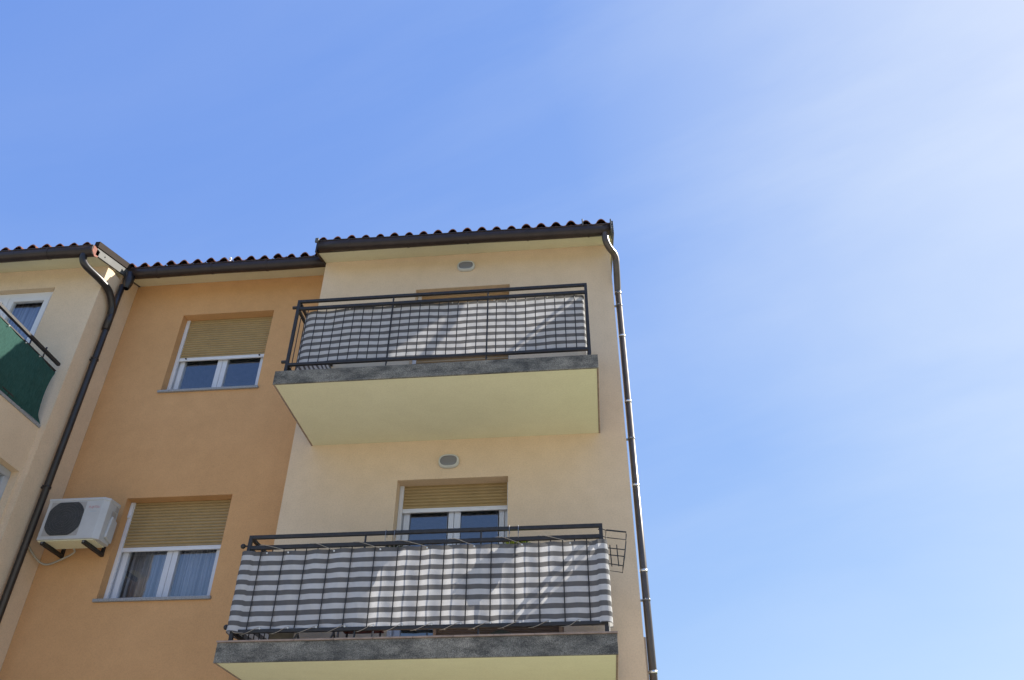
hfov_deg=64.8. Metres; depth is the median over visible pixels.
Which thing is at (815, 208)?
sky
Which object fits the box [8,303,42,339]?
curtain
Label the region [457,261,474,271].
wall lamp
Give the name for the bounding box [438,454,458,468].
wall lamp
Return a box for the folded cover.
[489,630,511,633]
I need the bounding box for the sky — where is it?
[0,0,1023,679]
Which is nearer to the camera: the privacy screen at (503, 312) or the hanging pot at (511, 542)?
the hanging pot at (511, 542)
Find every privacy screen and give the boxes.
[0,318,55,423]
[226,535,612,639]
[296,295,586,369]
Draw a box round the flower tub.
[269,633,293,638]
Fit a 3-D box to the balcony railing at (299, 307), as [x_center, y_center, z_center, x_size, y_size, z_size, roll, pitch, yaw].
[-0.819,0.261,9.934,3.560,1.064,1.408,-3,-36,5]
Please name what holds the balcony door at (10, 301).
in the apartment building
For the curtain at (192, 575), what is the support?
hanging from the apartment building
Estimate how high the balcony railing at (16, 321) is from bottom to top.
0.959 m
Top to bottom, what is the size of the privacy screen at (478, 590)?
0.869 m
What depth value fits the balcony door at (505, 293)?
11.05 m
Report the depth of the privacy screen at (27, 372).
10.12 m
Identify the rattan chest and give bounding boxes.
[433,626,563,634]
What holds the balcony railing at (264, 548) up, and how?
on the apartment building
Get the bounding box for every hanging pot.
[385,530,403,546]
[505,525,529,543]
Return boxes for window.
[0,464,10,499]
[103,500,230,598]
[167,317,272,389]
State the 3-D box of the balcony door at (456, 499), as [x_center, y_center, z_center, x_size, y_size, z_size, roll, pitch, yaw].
[-0.705,2.728,9.287,1.350,2.308,0.139,-3,-36,5]
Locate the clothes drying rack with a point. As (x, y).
(610, 548)
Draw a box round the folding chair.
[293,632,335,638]
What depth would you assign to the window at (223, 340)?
12.10 m
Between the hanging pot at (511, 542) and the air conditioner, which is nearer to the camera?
the hanging pot at (511, 542)
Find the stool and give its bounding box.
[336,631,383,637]
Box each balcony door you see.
[0,292,52,342]
[386,482,507,636]
[412,291,509,363]
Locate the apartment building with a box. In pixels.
[0,219,657,679]
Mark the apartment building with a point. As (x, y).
(180, 409)
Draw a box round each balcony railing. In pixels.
[0,302,60,408]
[223,523,608,639]
[281,283,590,370]
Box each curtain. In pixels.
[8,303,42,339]
[119,549,216,597]
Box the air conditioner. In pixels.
[28,497,120,565]
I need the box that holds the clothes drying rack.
[598,529,626,572]
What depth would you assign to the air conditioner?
9.93 m
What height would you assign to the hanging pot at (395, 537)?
0.364 m
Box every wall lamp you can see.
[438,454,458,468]
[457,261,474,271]

